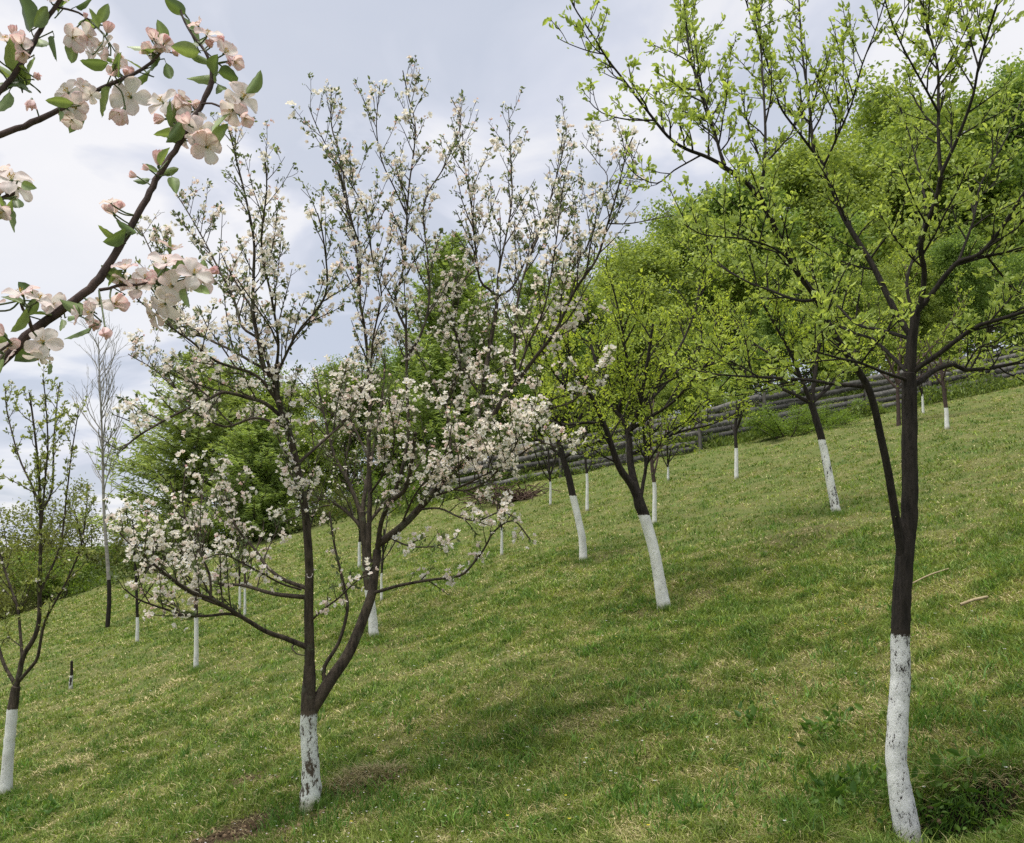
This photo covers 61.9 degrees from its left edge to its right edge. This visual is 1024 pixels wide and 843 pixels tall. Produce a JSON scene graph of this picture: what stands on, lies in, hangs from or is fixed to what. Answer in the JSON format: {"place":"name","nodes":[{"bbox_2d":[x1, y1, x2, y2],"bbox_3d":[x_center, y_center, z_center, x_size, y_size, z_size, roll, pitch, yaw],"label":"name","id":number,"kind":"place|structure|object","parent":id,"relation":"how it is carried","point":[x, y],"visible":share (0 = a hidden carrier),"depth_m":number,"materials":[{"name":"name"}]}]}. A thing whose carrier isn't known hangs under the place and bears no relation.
{"place":"outdoors","nodes":[
{"label":"outdoors","id":0,"kind":"place"},
{"bbox_2d":[0,348,1023,842],"bbox_3d":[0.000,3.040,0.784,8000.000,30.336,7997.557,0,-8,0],"label":"ground","id":1,"kind":"structure","parent":0,"point":[770,484],"depth_m":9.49,"materials":[{"name":"green plant"}]},
{"bbox_2d":[0,507,62,603],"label":"leafy tree","id":2,"kind":"object","parent":1,"relation":"on","point":[14,537],"visible":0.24,"depth_m":33.08,"materials":[{"name":"green plant"}]},
{"bbox_2d":[0,547,67,619],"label":"bush","id":3,"kind":"object","parent":1,"relation":"on","point":[12,606],"visible":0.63,"depth_m":27.29,"materials":[{"name":"green plant"}]},
{"bbox_2d":[0,362,96,794],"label":"fruit tree","id":4,"kind":"object","parent":1,"relation":"on","point":[6,775],"visible":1,"depth_m":7.25,"materials":[{"name":"green plant"}]},
{"bbox_2d":[0,541,125,601],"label":"bush","id":5,"kind":"object","parent":1,"relation":"on","point":[70,584],"visible":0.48,"depth_m":28.25,"materials":[{"name":"green plant"}]},
{"bbox_2d":[0,491,126,594],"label":"leafy tree","id":6,"kind":"object","parent":1,"relation":"on","point":[50,522],"visible":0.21,"depth_m":36.00,"materials":[{"name":"green plant"}]},
{"bbox_2d":[68,660,72,689],"bbox_3d":[-5.808,3.363,11.259,0.057,0.415,0.056,8,-12,-44],"label":"post","id":7,"kind":"object","parent":1,"relation":"on","point":[71,676],"visible":0.92,"depth_m":11.25,"materials":[{"name":"black wood"}]},
{"bbox_2d":[0,472,161,578],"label":"leafy tree","id":8,"kind":"object","parent":1,"relation":"on","point":[70,511],"visible":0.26,"depth_m":36.80,"materials":[{"name":"green plant"}]},
{"bbox_2d":[67,315,145,626],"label":"bare tree","id":9,"kind":"object","parent":1,"relation":"on","point":[103,482],"visible":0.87,"depth_m":17.33,"materials":[{"name":"grey plant"}]},
{"bbox_2d":[0,0,262,373],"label":"apple tree","id":10,"kind":"object","parent":1,"relation":"on","point":[71,110],"visible":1,"depth_m":1.19,"materials":[{"name":"white plant"}]},
{"bbox_2d":[109,539,165,572],"bbox_3d":[-12.738,4.562,29.648,1.883,1.523,2.180,-1,-8,7],"label":"bush","id":11,"kind":"object","parent":1,"relation":"on","point":[160,552],"visible":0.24,"depth_m":29.12,"materials":[{"name":"green plant"}]},
{"bbox_2d":[121,492,166,642],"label":"young tree","id":12,"kind":"object","parent":1,"relation":"on","point":[137,603],"visible":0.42,"depth_m":13.91,"materials":[{"name":"green plant"}]},
{"bbox_2d":[74,347,251,556],"bbox_3d":[-11.802,1.182,31.099,6.853,8.116,6.323,1,-8,-4],"label":"leafy tree","id":13,"kind":"object","parent":1,"relation":"on","point":[195,438],"visible":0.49,"depth_m":30.59,"materials":[{"name":"green plant"}]},
{"bbox_2d":[156,466,215,668],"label":"young tree","id":14,"kind":"object","parent":1,"relation":"on","point":[196,646],"visible":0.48,"depth_m":10.16,"materials":[{"name":"white plant"}]},
{"bbox_2d":[165,515,241,552],"bbox_3d":[-10.367,3.844,29.157,2.888,1.507,2.811,-6,-10,36],"label":"bush","id":15,"kind":"object","parent":1,"relation":"on","point":[212,537],"visible":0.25,"depth_m":28.76,"materials":[{"name":"green plant"}]},
{"bbox_2d":[119,354,352,540],"bbox_3d":[-11.704,1.260,35.405,9.050,7.901,7.964,-4,-9,27],"label":"leafy tree","id":16,"kind":"object","parent":1,"relation":"on","point":[242,401],"visible":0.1,"depth_m":34.73,"materials":[{"name":"green plant"}]},
{"bbox_2d":[222,511,250,608],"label":"young tree","id":17,"kind":"object","parent":1,"relation":"on","point":[239,601],"visible":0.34,"depth_m":14.49,"materials":[{"name":"white plant"}]},
{"bbox_2d":[236,518,267,615],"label":"young tree","id":18,"kind":"object","parent":1,"relation":"on","point":[250,550],"visible":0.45,"depth_m":13.54,"materials":[{"name":"white plant"}]},
{"bbox_2d":[202,402,313,542],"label":"conifer tree","id":19,"kind":"object","parent":1,"relation":"on","point":[261,464],"visible":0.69,"depth_m":28.04,"materials":[{"name":"green plant"}]},
{"bbox_2d":[224,379,335,512],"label":"leafy tree","id":20,"kind":"object","parent":1,"relation":"on","point":[298,411],"visible":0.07,"depth_m":34.15,"materials":[{"name":"green plant"}]},
{"bbox_2d":[284,376,380,509],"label":"leafy tree","id":21,"kind":"object","parent":1,"relation":"on","point":[332,435],"visible":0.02,"depth_m":36.71,"materials":[{"name":"green plant"}]},
{"bbox_2d":[308,481,362,520],"bbox_3d":[-6.111,2.666,29.066,2.110,1.474,1.822,4,-9,-24],"label":"bush","id":22,"kind":"object","parent":1,"relation":"on","point":[326,507],"visible":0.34,"depth_m":28.83,"materials":[{"name":"green plant"}]},
{"bbox_2d":[276,354,420,505],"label":"leafy tree","id":23,"kind":"object","parent":1,"relation":"on","point":[302,429],"visible":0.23,"depth_m":32.21,"materials":[{"name":"green plant"}]},
{"bbox_2d":[338,487,366,567],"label":"young tree","id":24,"kind":"object","parent":1,"relation":"on","point":[359,549],"visible":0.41,"depth_m":15.95,"materials":[{"name":"white plant"}]},
{"bbox_2d":[271,339,442,636],"bbox_3d":[-1.769,0.725,10.175,1.986,3.612,1.245,-3,-9,18],"label":"apple tree","id":25,"kind":"object","parent":1,"relation":"on","point":[361,523],"visible":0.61,"depth_m":10.10,"materials":[{"name":"white plant"}]},
{"bbox_2d":[372,507,403,600],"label":"young tree","id":26,"kind":"object","parent":1,"relation":"on","point":[381,563],"visible":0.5,"depth_m":11.95,"materials":[{"name":"white plant"}]},
{"bbox_2d":[364,373,414,494],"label":"leafy tree","id":27,"kind":"object","parent":1,"relation":"on","point":[385,443],"depth_m":36.41,"materials":[{"name":"green plant"}]},
{"bbox_2d":[99,55,680,814],"bbox_3d":[-0.887,-0.224,5.291,3.612,5.041,2.004,1,-8,-4],"label":"apple tree","id":28,"kind":"object","parent":1,"relation":"on","point":[511,433],"visible":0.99,"depth_m":5.26,"materials":[{"name":"white plant"}]},
{"bbox_2d":[352,450,444,506],"bbox_3d":[-3.585,1.998,28.599,3.595,1.927,3.693,2,-9,-13],"label":"bush","id":29,"kind":"object","parent":1,"relation":"on","point":[410,492],"visible":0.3,"depth_m":28.17,"materials":[{"name":"green plant"}]},
{"bbox_2d":[349,343,486,476],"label":"leafy tree","id":30,"kind":"object","parent":1,"relation":"on","point":[397,360],"visible":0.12,"depth_m":34.59,"materials":[{"name":"green plant"}]},
{"bbox_2d":[378,231,523,481],"bbox_3d":[-2.269,-2.225,31.718,5.410,10.011,5.562,6,-10,-36],"label":"leafy tree","id":31,"kind":"object","parent":1,"relation":"on","point":[441,364],"visible":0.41,"depth_m":30.80,"materials":[{"name":"green plant"}]},
{"bbox_2d":[408,305,509,445],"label":"leafy tree","id":32,"kind":"object","parent":1,"relation":"on","point":[500,371],"visible":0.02,"depth_m":38.51,"materials":[{"name":"green plant"}]},
{"bbox_2d":[422,451,515,483],"bbox_3d":[-1.147,1.550,29.180,3.008,1.570,2.928,-6,-10,34],"label":"bush","id":33,"kind":"object","parent":1,"relation":"on","point":[505,473],"visible":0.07,"depth_m":28.91,"materials":[{"name":"green plant"}]},
{"bbox_2d":[489,483,516,555],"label":"young tree","id":34,"kind":"object","parent":1,"relation":"on","point":[498,507],"visible":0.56,"depth_m":13.17,"materials":[{"name":"white plant"}]},
{"bbox_2d":[454,480,560,509],"bbox_3d":[0.018,1.857,21.329,2.921,0.820,1.767,0,-8,0],"label":"brush pile","id":35,"kind":"object","parent":1,"relation":"on","point":[525,495],"visible":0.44,"depth_m":21.16,"materials":[{"name":"brown wood"}]},
{"bbox_2d":[0,385,1023,842],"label":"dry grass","id":36,"kind":"structure","parent":1,"relation":"on","point":[362,775],"depth_m":5.73,"materials":[{"name":"plant"}]},
{"bbox_2d":[0,541,1023,842],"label":"weeds","id":37,"kind":"object","parent":1,"relation":"on","point":[852,787],"visible":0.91,"depth_m":4.11,"materials":[{"name":"green plant"}]},
{"bbox_2d":[479,323,547,462],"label":"leafy tree","id":38,"kind":"object","parent":1,"relation":"on","point":[497,371],"visible":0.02,"depth_m":35.30,"materials":[{"name":"green plant"}]},
{"bbox_2d":[4,335,1023,605],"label":"undergrowth","id":39,"kind":"object","parent":1,"relation":"on","point":[1000,381],"visible":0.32,"depth_m":26.67,"materials":[{"name":"green plant"}]},
{"bbox_2d":[489,263,558,461],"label":"leafy tree","id":40,"kind":"object","parent":1,"relation":"on","point":[527,291],"visible":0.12,"depth_m":35.62,"materials":[{"name":"green plant"}]},
{"bbox_2d":[482,327,616,467],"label":"leafy tree","id":41,"kind":"object","parent":1,"relation":"on","point":[524,388],"visible":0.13,"depth_m":31.11,"materials":[{"name":"green plant"}]},
{"bbox_2d":[534,433,566,504],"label":"young tree","id":42,"kind":"object","parent":1,"relation":"on","point":[549,478],"visible":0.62,"depth_m":18.26,"materials":[{"name":"white plant"}]},
{"bbox_2d":[160,771,952,842],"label":"soil clods","id":43,"kind":"object","parent":1,"relation":"on","point":[247,832],"visible":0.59,"depth_m":4.87,"materials":[{"name":"brown soil"}]},
{"bbox_2d":[496,294,622,561],"bbox_3d":[0.584,0.009,11.390,1.879,3.738,1.633,0,-8,0],"label":"fruit tree","id":44,"kind":"object","parent":1,"relation":"on","point":[575,508],"visible":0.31,"depth_m":11.28,"materials":[{"name":"green plant"}]},
{"bbox_2d":[105,506,1020,842],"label":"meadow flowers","id":45,"kind":"object","parent":1,"relation":"on","point":[521,778],"visible":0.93,"depth_m":4.69,"materials":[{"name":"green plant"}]},
{"bbox_2d":[569,403,598,510],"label":"young tree","id":46,"kind":"object","parent":1,"relation":"on","point":[587,485],"visible":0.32,"depth_m":16.44,"materials":[{"name":"green plant"}]},
{"bbox_2d":[508,257,660,448],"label":"leafy tree","id":47,"kind":"object","parent":1,"relation":"on","point":[595,301],"visible":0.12,"depth_m":32.84,"materials":[{"name":"green plant"}]},
{"bbox_2d":[560,378,615,458],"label":"leafy tree","id":48,"kind":"object","parent":1,"relation":"on","point":[579,413],"visible":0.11,"depth_m":30.55,"materials":[{"name":"green plant"}]},
{"bbox_2d":[486,234,759,610],"bbox_3d":[1.236,-0.102,8.366,2.898,3.821,2.316,3,-9,-19],"label":"fruit tree","id":49,"kind":"object","parent":1,"relation":"on","point":[629,478],"visible":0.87,"depth_m":8.04,"materials":[{"name":"green plant"}]},
{"bbox_2d":[584,252,665,434],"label":"leafy tree","id":50,"kind":"object","parent":1,"relation":"on","point":[595,273],"visible":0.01,"depth_m":44.90,"materials":[{"name":"green plant"}]},
{"bbox_2d":[578,228,711,436],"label":"leafy tree","id":51,"kind":"object","parent":1,"relation":"on","point":[654,262],"visible":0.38,"depth_m":36.46,"materials":[{"name":"green plant"}]},
{"bbox_2d":[632,360,678,522],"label":"young tree","id":52,"kind":"object","parent":1,"relation":"on","point":[654,500],"visible":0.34,"depth_m":13.13,"materials":[{"name":"green plant"}]},
{"bbox_2d":[656,422,682,480],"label":"young tree","id":53,"kind":"object","parent":1,"relation":"on","point":[668,460],"visible":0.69,"depth_m":18.10,"materials":[{"name":"green plant"}]},
{"bbox_2d":[644,334,729,426],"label":"leafy tree","id":54,"kind":"object","parent":1,"relation":"on","point":[670,388],"visible":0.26,"depth_m":30.96,"materials":[{"name":"green plant"}]},
{"bbox_2d":[606,200,771,415],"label":"leafy tree","id":55,"kind":"object","parent":1,"relation":"on","point":[674,213],"visible":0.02,"depth_m":47.87,"materials":[{"name":"green plant"}]},
{"bbox_2d":[595,194,801,420],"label":"leafy tree","id":56,"kind":"object","parent":1,"relation":"on","point":[667,226],"visible":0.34,"depth_m":41.01,"materials":[{"name":"green plant"}]},
{"bbox_2d":[429,347,1023,503],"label":"board fence","id":57,"kind":"object","parent":1,"relation":"on","point":[880,391],"visible":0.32,"depth_m":26.09,"materials":[{"name":"wood"}]},
{"bbox_2d":[723,382,752,478],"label":"young tree","id":58,"kind":"object","parent":1,"relation":"on","point":[735,430],"visible":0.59,"depth_m":16.21,"materials":[{"name":"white plant"}]},
{"bbox_2d":[713,302,809,416],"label":"leafy tree","id":59,"kind":"object","parent":1,"relation":"on","point":[770,330],"visible":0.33,"depth_m":32.32,"materials":[{"name":"green plant"}]},
{"bbox_2d":[726,215,806,403],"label":"leafy tree","id":60,"kind":"object","parent":1,"relation":"on","point":[757,335],"visible":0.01,"depth_m":51.38,"materials":[{"name":"green plant"}]},
{"bbox_2d":[669,150,889,399],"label":"leafy tree","id":61,"kind":"object","parent":1,"relation":"on","point":[856,220],"visible":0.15,"depth_m":43.86,"materials":[{"name":"green plant"}]},
{"bbox_2d":[542,0,1023,842],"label":"fruit tree","id":62,"kind":"object","parent":1,"relation":"on","point":[902,806],"visible":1,"depth_m":3.44,"materials":[{"name":"green plant"}]},
{"bbox_2d":[693,229,895,513],"bbox_3d":[3.592,-0.633,10.495,2.649,3.601,1.565,-2,-8,11],"label":"fruit tree","id":63,"kind":"object","parent":1,"relation":"on","point":[811,400],"visible":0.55,"depth_m":10.40,"materials":[{"name":"green plant"}]},
{"bbox_2d":[738,401,860,438],"bbox_3d":[7.493,-0.018,23.838,3.321,1.094,3.233,0,-8,-3],"label":"bush","id":64,"kind":"object","parent":1,"relation":"on","point":[771,427],"visible":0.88,"depth_m":23.43,"materials":[{"name":"green plant"}]},
{"bbox_2d":[749,127,887,386],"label":"leafy tree","id":65,"kind":"object","parent":1,"relation":"on","point":[770,171],"visible":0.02,"depth_m":58.65,"materials":[{"name":"green plant"}]},
{"bbox_2d":[770,398,866,427],"bbox_3d":[8.773,-0.203,23.955,2.294,0.922,2.357,8,-11,-43],"label":"bush","id":66,"kind":"object","parent":1,"relation":"on","point":[835,416],"visible":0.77,"depth_m":23.79,"materials":[{"name":"green plant"}]},
{"bbox_2d":[742,124,953,387],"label":"leafy tree","id":67,"kind":"object","parent":1,"relation":"on","point":[793,173],"visible":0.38,"depth_m":47.84,"materials":[{"name":"green plant"}]},
{"bbox_2d":[794,270,904,406],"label":"leafy tree","id":68,"kind":"object","parent":1,"relation":"on","point":[851,308],"visible":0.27,"depth_m":33.12,"materials":[{"name":"green plant"}]},
{"bbox_2d":[822,247,1006,425],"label":"fruit tree","id":69,"kind":"object","parent":1,"relation":"on","point":[900,355],"visible":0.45,"depth_m":20.54,"materials":[{"name":"green plant"}]},
{"bbox_2d":[867,248,964,390],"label":"leafy tree","id":70,"kind":"object","parent":1,"relation":"on","point":[893,275],"visible":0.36,"depth_m":33.81,"materials":[{"name":"green plant"}]},
{"bbox_2d":[817,47,1020,356],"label":"leafy tree","id":71,"kind":"object","parent":1,"relation":"on","point":[867,115],"visible":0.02,"depth_m":63.67,"materials":[{"name":"green plant"}]},
{"bbox_2d":[916,354,927,413],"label":"young tree","id":72,"kind":"object","parent":1,"relation":"on","point":[921,386],"visible":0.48,"depth_m":22.52,"materials":[{"name":"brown plant"}]},
{"bbox_2d":[913,568,948,583],"bbox_3d":[3.140,1.162,6.408,0.363,0.120,0.012,3,-9,-17],"label":"stick","id":73,"kind":"object","parent":1,"relation":"on","point":[930,575],"visible":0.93,"depth_m":6.40,"materials":[{"name":"beige wood"}]},
{"bbox_2d":[849,97,1013,373],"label":"leafy tree","id":74,"kind":"object","parent":1,"relation":"on","point":[867,145],"visible":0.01,"depth_m":62.01,"materials":[{"name":"green plant"}]},
{"bbox_2d":[922,336,951,429],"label":"young tree","id":75,"kind":"object","parent":1,"relation":"on","point":[943,384],"visible":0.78,"depth_m":17.30,"materials":[{"name":"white plant"}]},
{"bbox_2d":[851,84,1023,368],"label":"leafy tree","id":76,"kind":"object","parent":1,"relation":"on","point":[927,147],"visible":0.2,"depth_m":50.46,"materials":[{"name":"green plant"}]},
{"bbox_2d":[855,52,1023,353],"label":"leafy tree","id":77,"kind":"object","parent":1,"relation":"on","point":[1017,162],"visible":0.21,"depth_m":52.35,"materials":[{"name":"green plant"}]},
{"bbox_2d":[924,219,1023,374],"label":"leafy tree","id":78,"kind":"object","parent":1,"relation":"on","point":[946,255],"visible":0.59,"depth_m":33.80,"materials":[{"name":"green plant"}]},
{"bbox_2d":[960,596,988,605],"bbox_3d":[3.050,1.183,5.629,0.191,0.069,0.018,0,-8,3],"label":"stick","id":79,"kind":"object","parent":1,"relation":"on","point":[972,600],"visible":0.98,"depth_m":5.62,"materials":[{"name":"beige wood"}]},
{"bbox_2d":[944,48,1023,351],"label":"leafy tree","id":80,"kind":"object","parent":1,"relation":"on","point":[1020,74],"depth_m":57.06,"materials":[{"name":"green plant"}]},
{"bbox_2d":[993,234,1023,295],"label":"leafy tree","id":81,"kind":"object","parent":1,"relation":"on","point":[1005,263],"visible":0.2,"depth_m":35.90,"materials":[{"name":"green plant"}]},
{"bbox_2d":[0,0,1023,546],"label":"sky","id":82,"kind":"structure","parent":0,"point":[488,50],"materials":[{"name":"white"}]}
]}

